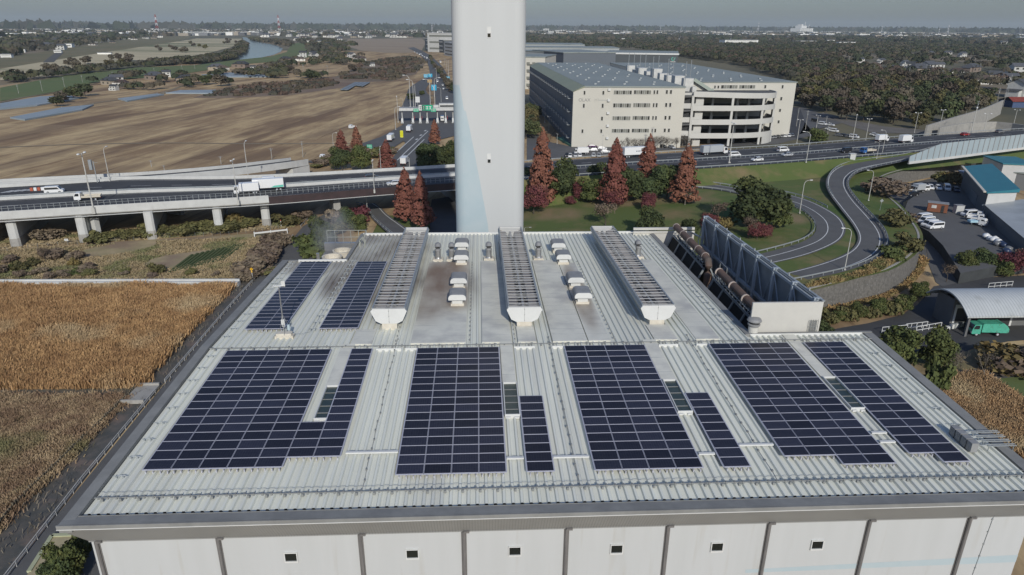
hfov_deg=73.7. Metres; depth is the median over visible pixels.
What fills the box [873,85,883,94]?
wood tree
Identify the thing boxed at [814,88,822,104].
wood tree
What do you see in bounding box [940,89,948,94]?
wood tree
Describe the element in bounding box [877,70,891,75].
wood tree
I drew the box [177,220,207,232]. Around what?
shrub
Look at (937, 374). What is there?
shrub
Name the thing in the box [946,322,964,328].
stacked scrap
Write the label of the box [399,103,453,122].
toll gate
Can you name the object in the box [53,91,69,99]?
wood tree
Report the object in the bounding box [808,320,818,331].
ladder cage
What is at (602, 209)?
deciduous tree
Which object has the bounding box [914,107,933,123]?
wood tree
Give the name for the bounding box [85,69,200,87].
farm trees
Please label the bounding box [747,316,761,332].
mushroom vent
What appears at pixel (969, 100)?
wood tree
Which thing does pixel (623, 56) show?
grey warehouse
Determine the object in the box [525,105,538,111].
wood tree
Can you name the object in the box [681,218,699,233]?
evergreen tree
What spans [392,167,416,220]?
conifer tree
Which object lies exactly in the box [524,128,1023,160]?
guard rail
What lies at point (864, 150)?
flatbed truck
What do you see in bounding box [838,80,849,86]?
wood tree
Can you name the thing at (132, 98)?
shade net
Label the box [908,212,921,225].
shrub
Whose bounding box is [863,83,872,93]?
wood tree
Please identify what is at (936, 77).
wood tree
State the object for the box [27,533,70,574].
planter bed
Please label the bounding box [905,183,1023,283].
depot yard
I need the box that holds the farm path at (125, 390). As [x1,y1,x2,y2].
[1,385,160,395]
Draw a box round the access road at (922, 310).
[835,275,1023,354]
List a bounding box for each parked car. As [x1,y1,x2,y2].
[364,174,378,177]
[386,180,398,185]
[751,156,763,161]
[781,152,792,156]
[908,191,918,195]
[934,184,941,189]
[952,186,959,191]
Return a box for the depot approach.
[923,238,956,285]
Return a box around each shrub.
[0,254,17,262]
[0,264,9,272]
[10,260,30,269]
[12,270,26,277]
[24,256,41,265]
[26,269,37,274]
[28,227,66,239]
[35,267,49,272]
[36,247,48,260]
[37,249,64,258]
[42,271,54,278]
[44,247,64,258]
[56,269,70,277]
[62,267,80,275]
[64,252,78,260]
[66,257,80,265]
[68,250,85,257]
[78,264,93,273]
[80,268,98,275]
[83,229,109,243]
[108,229,121,238]
[116,229,136,237]
[117,270,128,275]
[118,267,130,271]
[119,228,144,239]
[131,223,160,236]
[141,224,164,237]
[146,262,165,272]
[146,272,157,277]
[159,224,170,233]
[161,225,178,229]
[166,225,195,235]
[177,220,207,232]
[184,267,197,274]
[185,219,213,231]
[202,225,223,232]
[207,220,237,233]
[210,271,219,275]
[223,212,247,225]
[224,217,259,228]
[229,222,243,231]
[229,258,266,271]
[232,271,255,281]
[236,265,260,274]
[243,254,265,265]
[245,249,278,264]
[249,243,283,252]
[255,245,280,255]
[256,242,280,247]
[259,231,292,245]
[259,232,291,242]
[260,266,274,274]
[260,267,273,275]
[264,238,282,245]
[270,213,303,225]
[291,209,312,219]
[291,233,337,258]
[297,247,313,258]
[310,164,322,167]
[311,159,329,164]
[314,159,328,165]
[324,208,342,223]
[330,220,346,233]
[349,205,370,220]
[367,149,380,156]
[718,216,733,227]
[821,307,839,323]
[835,306,866,321]
[860,181,877,191]
[864,304,882,317]
[867,176,913,195]
[876,244,907,261]
[878,207,915,226]
[884,295,907,315]
[894,231,925,252]
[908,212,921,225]
[924,353,956,389]
[930,171,951,182]
[940,171,962,184]
[973,340,1023,376]
[989,346,1023,376]
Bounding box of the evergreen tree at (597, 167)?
[586,162,606,175]
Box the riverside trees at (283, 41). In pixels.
[248,36,294,45]
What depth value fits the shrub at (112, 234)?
182.05 m
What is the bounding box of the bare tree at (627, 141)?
[624,137,633,145]
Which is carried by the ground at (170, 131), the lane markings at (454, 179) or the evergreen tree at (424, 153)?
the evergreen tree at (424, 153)
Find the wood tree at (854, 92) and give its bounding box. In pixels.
[848,88,860,98]
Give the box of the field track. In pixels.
[85,85,184,104]
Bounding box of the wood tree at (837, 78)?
[828,76,842,82]
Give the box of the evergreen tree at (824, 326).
[819,318,834,330]
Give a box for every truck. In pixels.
[73,192,101,200]
[234,181,258,194]
[250,177,283,192]
[387,133,394,141]
[400,155,408,165]
[406,125,412,131]
[574,147,588,154]
[622,146,645,157]
[700,144,727,154]
[859,147,876,153]
[875,134,888,141]
[898,134,912,142]
[911,183,926,191]
[966,211,983,215]
[967,214,985,219]
[968,319,1009,336]
[970,218,987,226]
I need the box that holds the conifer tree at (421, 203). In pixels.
[409,170,436,226]
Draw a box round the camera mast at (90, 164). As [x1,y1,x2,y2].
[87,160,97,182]
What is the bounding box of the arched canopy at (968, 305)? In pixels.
[926,288,1023,336]
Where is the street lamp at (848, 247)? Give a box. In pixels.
[841,228,851,269]
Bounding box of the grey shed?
[1013,172,1023,190]
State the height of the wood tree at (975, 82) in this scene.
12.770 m
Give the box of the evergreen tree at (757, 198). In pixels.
[728,175,791,225]
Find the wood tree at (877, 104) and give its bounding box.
[865,98,883,119]
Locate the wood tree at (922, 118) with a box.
[908,111,930,128]
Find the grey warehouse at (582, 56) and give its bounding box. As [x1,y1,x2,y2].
[533,49,615,65]
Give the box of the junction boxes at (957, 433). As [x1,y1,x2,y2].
[949,425,1016,451]
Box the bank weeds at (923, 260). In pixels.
[821,254,929,315]
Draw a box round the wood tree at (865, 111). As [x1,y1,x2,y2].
[856,105,873,120]
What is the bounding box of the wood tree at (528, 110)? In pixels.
[525,108,538,117]
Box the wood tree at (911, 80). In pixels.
[898,78,913,87]
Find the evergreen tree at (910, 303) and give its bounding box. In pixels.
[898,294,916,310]
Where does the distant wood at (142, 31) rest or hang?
on the ground at (170, 131)
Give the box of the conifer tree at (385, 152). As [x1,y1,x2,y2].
[376,139,396,167]
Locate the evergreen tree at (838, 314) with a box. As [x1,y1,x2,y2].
[832,311,841,320]
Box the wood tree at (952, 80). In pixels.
[949,78,963,82]
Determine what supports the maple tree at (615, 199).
on the interchange ground at (581, 216)
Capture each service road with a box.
[9,214,330,574]
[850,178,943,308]
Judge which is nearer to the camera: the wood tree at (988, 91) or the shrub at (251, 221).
the shrub at (251, 221)
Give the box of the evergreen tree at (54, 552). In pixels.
[39,541,85,574]
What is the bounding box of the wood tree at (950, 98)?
[939,94,958,104]
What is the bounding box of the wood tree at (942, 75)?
[939,72,952,78]
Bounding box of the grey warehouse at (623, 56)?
[608,50,678,62]
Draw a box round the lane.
[789,107,804,137]
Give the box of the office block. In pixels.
[425,39,451,52]
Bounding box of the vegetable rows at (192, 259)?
[168,242,246,272]
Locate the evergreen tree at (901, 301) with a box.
[892,297,905,310]
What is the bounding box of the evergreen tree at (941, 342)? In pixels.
[918,324,960,366]
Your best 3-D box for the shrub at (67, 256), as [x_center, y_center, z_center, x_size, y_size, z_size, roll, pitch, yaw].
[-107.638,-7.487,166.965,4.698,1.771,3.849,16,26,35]
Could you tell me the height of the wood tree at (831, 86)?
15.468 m
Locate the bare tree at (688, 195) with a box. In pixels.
[682,187,696,204]
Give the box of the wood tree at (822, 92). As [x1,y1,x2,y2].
[816,89,836,109]
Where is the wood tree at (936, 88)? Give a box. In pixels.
[929,84,943,97]
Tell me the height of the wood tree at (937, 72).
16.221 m
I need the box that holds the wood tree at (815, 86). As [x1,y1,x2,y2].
[811,84,822,89]
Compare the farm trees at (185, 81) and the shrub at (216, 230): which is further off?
the farm trees at (185, 81)
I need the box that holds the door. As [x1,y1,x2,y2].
[969,189,984,205]
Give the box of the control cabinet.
[848,153,855,159]
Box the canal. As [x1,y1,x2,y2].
[0,268,261,574]
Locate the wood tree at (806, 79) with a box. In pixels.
[801,76,818,84]
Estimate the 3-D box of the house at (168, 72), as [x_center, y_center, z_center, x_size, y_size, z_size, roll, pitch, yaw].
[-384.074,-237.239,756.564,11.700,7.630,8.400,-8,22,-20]
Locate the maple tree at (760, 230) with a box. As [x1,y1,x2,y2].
[747,221,769,237]
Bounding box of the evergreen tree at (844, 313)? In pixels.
[838,311,848,319]
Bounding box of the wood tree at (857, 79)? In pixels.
[849,77,865,83]
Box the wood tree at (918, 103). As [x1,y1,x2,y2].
[911,99,922,112]
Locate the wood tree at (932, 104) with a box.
[915,98,941,121]
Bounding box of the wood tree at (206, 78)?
[197,74,211,84]
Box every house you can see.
[55,44,66,49]
[99,77,119,84]
[108,74,123,79]
[108,84,118,90]
[112,79,128,84]
[144,71,163,79]
[161,70,170,76]
[175,74,192,81]
[207,63,221,69]
[215,65,228,69]
[231,61,249,67]
[295,57,304,60]
[296,33,305,36]
[298,51,306,56]
[346,52,355,57]
[353,56,365,60]
[389,33,397,37]
[876,58,885,62]
[900,60,908,65]
[904,61,916,66]
[904,63,932,72]
[921,61,937,67]
[937,62,945,66]
[949,68,965,72]
[957,52,966,56]
[961,63,982,71]
[967,75,991,84]
[986,70,1004,75]
[1000,73,1019,78]
[1005,63,1023,72]
[1005,79,1023,96]
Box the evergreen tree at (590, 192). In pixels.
[578,177,605,201]
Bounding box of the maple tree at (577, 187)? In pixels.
[572,180,583,201]
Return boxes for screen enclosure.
[633,216,824,331]
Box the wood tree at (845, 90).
[834,86,850,97]
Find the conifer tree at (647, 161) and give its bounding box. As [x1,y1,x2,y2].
[637,133,657,177]
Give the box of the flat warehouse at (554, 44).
[526,43,584,45]
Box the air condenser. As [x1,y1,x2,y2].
[666,223,754,328]
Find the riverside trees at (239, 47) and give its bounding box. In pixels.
[0,40,249,80]
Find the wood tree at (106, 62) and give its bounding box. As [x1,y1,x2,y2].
[103,59,116,68]
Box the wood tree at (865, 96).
[860,91,881,105]
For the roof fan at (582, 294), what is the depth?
64.08 m
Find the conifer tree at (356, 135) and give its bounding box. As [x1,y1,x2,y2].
[349,126,362,147]
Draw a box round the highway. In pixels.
[0,130,1023,210]
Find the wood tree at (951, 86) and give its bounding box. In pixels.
[939,81,958,93]
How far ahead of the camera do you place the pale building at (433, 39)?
1537.77 m
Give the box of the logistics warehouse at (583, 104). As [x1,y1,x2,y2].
[528,53,797,147]
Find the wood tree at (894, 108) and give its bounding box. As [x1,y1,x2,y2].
[883,96,913,123]
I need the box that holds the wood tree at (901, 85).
[898,82,905,88]
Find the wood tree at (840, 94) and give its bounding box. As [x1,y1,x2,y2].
[826,92,847,108]
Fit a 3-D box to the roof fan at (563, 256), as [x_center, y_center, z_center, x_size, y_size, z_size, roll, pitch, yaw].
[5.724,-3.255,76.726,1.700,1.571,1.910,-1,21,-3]
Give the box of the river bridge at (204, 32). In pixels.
[177,32,247,33]
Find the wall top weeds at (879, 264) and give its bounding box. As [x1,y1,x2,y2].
[804,241,907,287]
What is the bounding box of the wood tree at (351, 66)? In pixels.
[347,64,356,69]
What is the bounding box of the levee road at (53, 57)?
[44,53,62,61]
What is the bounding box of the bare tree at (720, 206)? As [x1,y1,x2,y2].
[710,201,731,215]
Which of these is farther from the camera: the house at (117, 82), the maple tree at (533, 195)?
the house at (117, 82)
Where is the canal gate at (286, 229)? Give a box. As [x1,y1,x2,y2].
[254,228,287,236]
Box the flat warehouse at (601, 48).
[526,46,619,50]
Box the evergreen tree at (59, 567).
[35,554,80,574]
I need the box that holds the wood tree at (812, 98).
[806,93,817,107]
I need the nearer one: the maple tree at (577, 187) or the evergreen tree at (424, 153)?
the maple tree at (577, 187)
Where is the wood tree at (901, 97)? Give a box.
[882,92,904,103]
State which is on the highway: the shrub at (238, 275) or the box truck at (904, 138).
the box truck at (904, 138)
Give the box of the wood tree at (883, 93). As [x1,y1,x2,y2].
[871,90,893,99]
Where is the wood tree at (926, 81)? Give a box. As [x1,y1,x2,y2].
[923,80,941,98]
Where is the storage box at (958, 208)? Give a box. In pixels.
[952,204,965,213]
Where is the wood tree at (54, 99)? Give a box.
[48,96,64,105]
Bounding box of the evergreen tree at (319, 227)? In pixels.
[307,214,334,242]
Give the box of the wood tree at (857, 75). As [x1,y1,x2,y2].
[846,73,865,79]
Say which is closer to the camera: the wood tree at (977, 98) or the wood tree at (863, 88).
the wood tree at (977, 98)
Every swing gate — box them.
[906,321,927,327]
[916,322,941,330]
[988,281,1012,287]
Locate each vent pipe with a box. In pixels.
[433,242,442,261]
[446,242,455,261]
[484,241,493,260]
[533,241,543,259]
[634,239,643,258]
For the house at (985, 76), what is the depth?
723.99 m
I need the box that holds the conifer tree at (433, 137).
[427,119,440,143]
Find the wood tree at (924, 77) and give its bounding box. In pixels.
[918,74,933,80]
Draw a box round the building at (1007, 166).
[982,155,1023,182]
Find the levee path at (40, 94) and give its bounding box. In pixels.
[2,82,99,101]
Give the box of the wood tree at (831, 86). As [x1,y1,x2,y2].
[823,82,838,90]
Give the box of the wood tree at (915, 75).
[906,70,921,79]
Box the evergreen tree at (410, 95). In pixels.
[406,93,415,99]
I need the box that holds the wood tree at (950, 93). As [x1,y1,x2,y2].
[946,91,955,95]
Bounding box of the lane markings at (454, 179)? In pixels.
[1,130,1021,206]
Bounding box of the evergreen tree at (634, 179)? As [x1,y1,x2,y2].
[617,166,644,200]
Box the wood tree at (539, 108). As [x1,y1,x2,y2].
[529,105,541,114]
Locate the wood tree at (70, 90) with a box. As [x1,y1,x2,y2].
[62,86,83,97]
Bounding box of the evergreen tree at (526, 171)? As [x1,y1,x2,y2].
[524,167,531,179]
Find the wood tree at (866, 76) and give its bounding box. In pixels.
[864,74,872,81]
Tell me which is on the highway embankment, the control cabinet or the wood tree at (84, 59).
the control cabinet
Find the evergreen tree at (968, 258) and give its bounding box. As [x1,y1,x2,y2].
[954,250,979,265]
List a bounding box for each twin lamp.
[76,151,96,213]
[230,159,239,204]
[728,122,735,162]
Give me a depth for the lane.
420.05 m
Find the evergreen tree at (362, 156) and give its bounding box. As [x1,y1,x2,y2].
[350,144,371,168]
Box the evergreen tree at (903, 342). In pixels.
[878,325,924,365]
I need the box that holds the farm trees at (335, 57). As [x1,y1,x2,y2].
[263,48,364,65]
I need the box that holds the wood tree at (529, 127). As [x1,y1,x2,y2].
[525,119,538,138]
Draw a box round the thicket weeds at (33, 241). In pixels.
[0,220,294,250]
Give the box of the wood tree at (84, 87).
[73,83,92,95]
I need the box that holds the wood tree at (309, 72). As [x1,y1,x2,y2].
[303,69,316,76]
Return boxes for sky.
[0,0,1023,27]
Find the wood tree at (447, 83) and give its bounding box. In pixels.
[444,80,452,88]
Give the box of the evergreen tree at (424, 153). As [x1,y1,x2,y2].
[415,143,440,165]
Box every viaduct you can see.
[0,158,309,232]
[0,164,455,246]
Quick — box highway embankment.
[524,150,1023,209]
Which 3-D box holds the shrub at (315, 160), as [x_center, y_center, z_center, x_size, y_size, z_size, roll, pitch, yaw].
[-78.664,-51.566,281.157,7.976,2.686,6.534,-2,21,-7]
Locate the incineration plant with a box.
[55,231,1023,574]
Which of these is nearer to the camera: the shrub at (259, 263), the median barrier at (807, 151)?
the shrub at (259, 263)
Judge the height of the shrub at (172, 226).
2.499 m
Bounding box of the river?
[198,37,282,64]
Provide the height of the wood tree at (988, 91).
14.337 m
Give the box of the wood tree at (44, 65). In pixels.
[40,63,49,68]
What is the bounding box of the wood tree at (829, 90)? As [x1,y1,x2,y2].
[820,88,837,108]
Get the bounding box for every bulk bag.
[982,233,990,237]
[993,241,1000,245]
[999,242,1007,247]
[1002,248,1011,252]
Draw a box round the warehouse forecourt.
[527,107,839,159]
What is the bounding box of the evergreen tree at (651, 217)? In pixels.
[634,205,664,230]
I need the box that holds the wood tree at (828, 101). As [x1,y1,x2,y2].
[819,95,834,112]
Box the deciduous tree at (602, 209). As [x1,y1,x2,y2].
[592,203,617,225]
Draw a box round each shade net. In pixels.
[0,96,80,109]
[10,104,93,120]
[118,93,163,101]
[166,90,212,93]
[201,72,269,77]
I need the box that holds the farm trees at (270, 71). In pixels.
[207,66,327,76]
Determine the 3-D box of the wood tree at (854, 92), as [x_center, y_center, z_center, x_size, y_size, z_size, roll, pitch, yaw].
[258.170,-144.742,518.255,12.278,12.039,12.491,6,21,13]
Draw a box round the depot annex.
[984,199,1023,249]
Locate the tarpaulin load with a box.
[967,219,977,222]
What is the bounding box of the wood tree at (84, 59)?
[79,57,88,62]
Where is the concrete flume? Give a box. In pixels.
[0,279,240,285]
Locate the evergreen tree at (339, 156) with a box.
[328,145,351,169]
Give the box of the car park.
[814,112,924,133]
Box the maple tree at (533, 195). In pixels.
[524,183,548,213]
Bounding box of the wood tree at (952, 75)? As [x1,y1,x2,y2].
[944,73,958,77]
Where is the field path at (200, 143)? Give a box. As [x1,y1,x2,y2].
[0,143,348,147]
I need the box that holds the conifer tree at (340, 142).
[335,130,350,151]
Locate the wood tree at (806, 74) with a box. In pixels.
[797,73,809,84]
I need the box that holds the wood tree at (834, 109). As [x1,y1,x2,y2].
[832,97,848,118]
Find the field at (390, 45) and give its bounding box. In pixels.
[347,38,424,52]
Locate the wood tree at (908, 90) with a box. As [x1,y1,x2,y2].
[894,86,913,96]
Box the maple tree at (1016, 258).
[997,249,1023,273]
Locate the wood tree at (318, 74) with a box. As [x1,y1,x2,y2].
[309,72,321,78]
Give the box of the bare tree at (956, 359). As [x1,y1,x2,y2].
[950,350,968,367]
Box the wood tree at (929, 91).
[921,81,934,94]
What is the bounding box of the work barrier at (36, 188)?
[30,187,42,190]
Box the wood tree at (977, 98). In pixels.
[966,93,979,110]
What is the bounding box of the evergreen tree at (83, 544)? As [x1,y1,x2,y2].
[62,535,91,560]
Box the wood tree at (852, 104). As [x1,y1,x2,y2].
[834,96,860,119]
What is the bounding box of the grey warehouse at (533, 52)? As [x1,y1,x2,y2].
[525,49,543,54]
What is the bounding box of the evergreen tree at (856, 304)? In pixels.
[850,300,866,317]
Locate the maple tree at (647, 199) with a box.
[640,192,656,207]
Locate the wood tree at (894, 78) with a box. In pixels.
[882,74,898,84]
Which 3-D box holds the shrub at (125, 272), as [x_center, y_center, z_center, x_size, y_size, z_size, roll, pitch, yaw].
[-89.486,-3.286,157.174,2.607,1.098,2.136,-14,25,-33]
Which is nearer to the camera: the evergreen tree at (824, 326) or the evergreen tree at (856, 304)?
the evergreen tree at (824, 326)
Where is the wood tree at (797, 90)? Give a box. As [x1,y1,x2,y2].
[794,85,813,103]
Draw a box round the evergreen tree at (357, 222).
[347,214,367,229]
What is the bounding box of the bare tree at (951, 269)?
[941,264,957,281]
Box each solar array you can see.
[142,348,372,473]
[245,261,330,331]
[319,261,386,331]
[395,347,506,478]
[519,395,554,475]
[564,344,703,474]
[685,392,750,470]
[709,342,895,468]
[803,341,970,465]
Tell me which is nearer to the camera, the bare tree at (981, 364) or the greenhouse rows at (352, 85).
the bare tree at (981, 364)
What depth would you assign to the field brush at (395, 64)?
892.08 m
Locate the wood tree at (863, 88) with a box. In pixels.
[858,85,871,98]
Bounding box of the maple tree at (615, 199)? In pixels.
[603,188,623,204]
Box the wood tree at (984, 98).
[972,92,989,109]
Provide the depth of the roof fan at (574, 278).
68.40 m
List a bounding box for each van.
[43,185,64,192]
[728,151,740,155]
[777,146,788,151]
[829,128,838,131]
[840,147,851,152]
[849,134,858,137]
[914,212,931,216]
[918,215,935,222]
[921,218,938,226]
[925,220,944,229]
[943,183,950,190]
[960,209,978,216]
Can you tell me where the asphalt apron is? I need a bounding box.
[430,197,455,231]
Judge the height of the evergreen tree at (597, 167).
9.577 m
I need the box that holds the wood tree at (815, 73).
[809,71,820,78]
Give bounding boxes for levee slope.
[0,36,193,68]
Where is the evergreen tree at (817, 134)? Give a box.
[807,127,828,141]
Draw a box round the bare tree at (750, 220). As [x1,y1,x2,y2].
[743,213,759,238]
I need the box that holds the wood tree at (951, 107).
[940,99,965,118]
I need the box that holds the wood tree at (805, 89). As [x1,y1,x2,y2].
[797,86,815,104]
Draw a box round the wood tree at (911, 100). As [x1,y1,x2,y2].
[906,97,916,112]
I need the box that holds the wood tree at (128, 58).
[123,56,132,61]
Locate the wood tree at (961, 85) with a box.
[954,79,971,91]
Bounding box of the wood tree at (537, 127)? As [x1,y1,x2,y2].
[527,118,542,136]
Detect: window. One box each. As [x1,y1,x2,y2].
[283,552,298,562]
[405,548,418,559]
[487,27,490,37]
[487,153,490,163]
[508,546,520,556]
[610,544,622,554]
[611,129,629,132]
[612,116,630,119]
[613,103,630,107]
[614,90,631,94]
[631,128,648,132]
[632,116,649,119]
[633,103,650,107]
[634,90,650,93]
[710,542,723,552]
[721,85,737,88]
[739,85,755,88]
[810,540,824,550]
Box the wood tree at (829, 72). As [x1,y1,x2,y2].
[822,70,836,75]
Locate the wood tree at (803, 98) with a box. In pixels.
[798,93,809,106]
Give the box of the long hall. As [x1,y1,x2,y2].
[65,43,74,46]
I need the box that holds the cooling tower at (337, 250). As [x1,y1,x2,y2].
[316,230,366,258]
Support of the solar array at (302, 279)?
on the incineration plant
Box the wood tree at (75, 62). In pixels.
[69,59,80,66]
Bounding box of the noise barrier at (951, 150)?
[908,134,1023,163]
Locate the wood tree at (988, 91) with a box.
[980,87,997,100]
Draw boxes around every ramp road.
[356,203,404,232]
[698,185,845,262]
[787,152,914,278]
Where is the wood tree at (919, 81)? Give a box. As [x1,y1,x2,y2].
[913,79,922,84]
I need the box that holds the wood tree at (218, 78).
[211,74,229,83]
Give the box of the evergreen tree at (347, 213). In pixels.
[336,206,354,228]
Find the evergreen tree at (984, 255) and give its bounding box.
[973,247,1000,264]
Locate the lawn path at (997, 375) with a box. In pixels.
[960,369,1015,378]
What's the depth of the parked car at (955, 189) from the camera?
231.31 m
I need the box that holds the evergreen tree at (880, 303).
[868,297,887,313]
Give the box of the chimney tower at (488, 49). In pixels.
[451,0,525,231]
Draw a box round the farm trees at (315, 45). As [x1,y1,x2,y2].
[293,37,357,52]
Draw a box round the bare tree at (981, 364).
[975,348,997,374]
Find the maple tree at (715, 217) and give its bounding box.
[699,212,720,225]
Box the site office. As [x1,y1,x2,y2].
[927,200,948,212]
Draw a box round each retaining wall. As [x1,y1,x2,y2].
[810,163,981,307]
[924,100,1003,135]
[937,122,1023,134]
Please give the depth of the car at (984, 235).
180.07 m
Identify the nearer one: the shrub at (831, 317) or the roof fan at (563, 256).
the roof fan at (563, 256)
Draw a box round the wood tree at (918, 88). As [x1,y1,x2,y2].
[912,84,931,97]
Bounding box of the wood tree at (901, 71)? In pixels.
[894,68,909,76]
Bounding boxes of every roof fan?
[448,287,466,305]
[450,272,466,287]
[453,250,468,264]
[455,238,468,249]
[550,238,565,252]
[555,249,571,263]
[566,271,584,287]
[572,286,591,303]
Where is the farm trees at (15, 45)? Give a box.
[0,33,153,55]
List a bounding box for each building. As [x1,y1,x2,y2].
[0,54,13,57]
[97,52,111,53]
[427,33,451,51]
[444,42,451,56]
[525,54,555,88]
[719,40,757,42]
[790,22,812,31]
[961,164,1019,211]
[982,155,1023,182]
[998,97,1023,107]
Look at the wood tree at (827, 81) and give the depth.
583.72 m
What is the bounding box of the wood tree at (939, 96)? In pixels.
[934,92,946,103]
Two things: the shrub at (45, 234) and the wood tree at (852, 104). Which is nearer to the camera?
the shrub at (45, 234)
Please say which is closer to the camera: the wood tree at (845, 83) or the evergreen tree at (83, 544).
the evergreen tree at (83, 544)
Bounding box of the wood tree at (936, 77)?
[933,75,941,81]
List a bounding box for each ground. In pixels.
[0,35,1023,574]
[2,386,130,518]
[373,170,922,289]
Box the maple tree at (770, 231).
[761,223,774,237]
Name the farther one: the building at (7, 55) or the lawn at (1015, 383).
the building at (7, 55)
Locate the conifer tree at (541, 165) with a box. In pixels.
[524,127,558,202]
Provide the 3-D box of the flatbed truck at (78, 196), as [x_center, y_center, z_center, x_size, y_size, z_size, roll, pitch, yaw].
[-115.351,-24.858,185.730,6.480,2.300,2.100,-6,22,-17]
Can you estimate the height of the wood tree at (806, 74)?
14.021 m
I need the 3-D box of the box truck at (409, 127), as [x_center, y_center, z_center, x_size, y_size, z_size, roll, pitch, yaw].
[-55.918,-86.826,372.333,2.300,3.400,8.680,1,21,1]
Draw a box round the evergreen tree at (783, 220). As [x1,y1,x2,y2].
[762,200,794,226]
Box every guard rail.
[356,202,392,232]
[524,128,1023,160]
[524,149,926,179]
[692,186,814,250]
[714,182,827,207]
[794,158,907,278]
[827,145,936,197]
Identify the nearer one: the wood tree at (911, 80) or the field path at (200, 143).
the field path at (200, 143)
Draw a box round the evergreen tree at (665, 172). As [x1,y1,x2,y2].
[652,164,684,198]
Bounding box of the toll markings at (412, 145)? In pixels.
[397,130,427,159]
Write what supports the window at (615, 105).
in the logistics warehouse at (583, 104)
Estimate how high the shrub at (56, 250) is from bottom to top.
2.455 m
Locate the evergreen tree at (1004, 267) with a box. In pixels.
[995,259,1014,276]
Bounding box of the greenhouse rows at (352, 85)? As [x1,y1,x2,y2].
[340,82,369,89]
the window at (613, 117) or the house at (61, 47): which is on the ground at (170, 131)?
the house at (61, 47)
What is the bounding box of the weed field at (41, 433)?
[0,388,133,533]
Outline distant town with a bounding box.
[0,28,1023,37]
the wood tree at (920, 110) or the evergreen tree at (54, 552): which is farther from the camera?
the wood tree at (920, 110)
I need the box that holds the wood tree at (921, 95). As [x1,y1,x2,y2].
[914,92,926,101]
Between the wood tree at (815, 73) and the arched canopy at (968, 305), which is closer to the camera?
the arched canopy at (968, 305)
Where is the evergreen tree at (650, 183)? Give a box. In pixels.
[638,172,665,196]
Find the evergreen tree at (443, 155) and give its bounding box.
[433,140,454,164]
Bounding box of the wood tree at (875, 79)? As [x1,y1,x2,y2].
[872,76,887,82]
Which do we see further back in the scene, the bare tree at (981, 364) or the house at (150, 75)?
the house at (150, 75)
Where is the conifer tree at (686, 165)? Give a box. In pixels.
[665,143,700,202]
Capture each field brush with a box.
[203,78,339,95]
[338,55,427,79]
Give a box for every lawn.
[909,344,1023,374]
[999,377,1023,396]
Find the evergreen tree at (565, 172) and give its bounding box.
[543,157,578,195]
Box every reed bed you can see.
[0,279,236,390]
[939,368,1023,458]
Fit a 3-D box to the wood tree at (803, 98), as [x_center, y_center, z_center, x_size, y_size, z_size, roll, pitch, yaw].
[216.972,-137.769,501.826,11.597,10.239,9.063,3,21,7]
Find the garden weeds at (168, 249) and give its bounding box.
[0,236,259,278]
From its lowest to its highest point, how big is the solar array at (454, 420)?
0.811 m
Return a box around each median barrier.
[0,172,454,199]
[528,135,1011,168]
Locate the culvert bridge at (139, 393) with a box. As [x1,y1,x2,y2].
[120,382,159,403]
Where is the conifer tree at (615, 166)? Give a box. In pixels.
[595,137,632,202]
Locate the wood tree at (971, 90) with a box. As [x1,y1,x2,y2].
[966,87,977,92]
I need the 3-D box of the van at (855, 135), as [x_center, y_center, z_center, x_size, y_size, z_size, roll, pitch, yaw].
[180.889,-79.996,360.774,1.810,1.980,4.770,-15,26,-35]
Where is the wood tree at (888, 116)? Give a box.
[881,107,894,121]
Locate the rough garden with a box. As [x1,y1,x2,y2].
[0,233,266,278]
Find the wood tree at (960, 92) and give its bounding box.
[955,90,971,95]
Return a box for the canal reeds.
[1,280,251,563]
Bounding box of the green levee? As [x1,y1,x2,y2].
[0,42,320,100]
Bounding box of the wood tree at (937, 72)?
[933,70,943,76]
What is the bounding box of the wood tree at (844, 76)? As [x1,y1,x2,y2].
[841,74,849,79]
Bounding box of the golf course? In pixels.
[0,38,241,79]
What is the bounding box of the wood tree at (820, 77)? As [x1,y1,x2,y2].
[810,73,828,80]
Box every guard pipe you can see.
[4,389,155,574]
[164,238,289,382]
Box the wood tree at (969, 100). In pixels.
[959,94,975,113]
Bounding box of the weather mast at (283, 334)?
[273,281,294,338]
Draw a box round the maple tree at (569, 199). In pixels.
[564,195,576,203]
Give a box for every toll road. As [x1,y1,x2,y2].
[363,107,453,167]
[400,77,430,111]
[409,47,452,104]
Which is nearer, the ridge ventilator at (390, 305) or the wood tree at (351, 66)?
the ridge ventilator at (390, 305)
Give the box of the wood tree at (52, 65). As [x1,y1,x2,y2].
[47,63,58,67]
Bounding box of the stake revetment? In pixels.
[0,278,237,523]
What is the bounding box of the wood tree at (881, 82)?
[871,80,886,89]
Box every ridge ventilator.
[370,227,428,329]
[498,226,541,325]
[590,226,675,324]
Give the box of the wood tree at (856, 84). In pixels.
[848,80,862,88]
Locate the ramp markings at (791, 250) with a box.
[359,165,879,277]
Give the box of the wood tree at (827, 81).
[822,78,834,84]
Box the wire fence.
[0,226,278,250]
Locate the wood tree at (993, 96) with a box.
[972,89,996,109]
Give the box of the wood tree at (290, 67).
[285,65,294,70]
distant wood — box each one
[0,18,1023,32]
[0,28,1023,37]
[526,33,1023,45]
[526,38,1023,68]
[657,46,1023,84]
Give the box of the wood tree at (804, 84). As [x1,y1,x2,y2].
[798,82,810,87]
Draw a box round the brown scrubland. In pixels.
[194,61,424,97]
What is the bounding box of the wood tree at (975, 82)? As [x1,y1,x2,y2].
[969,79,980,86]

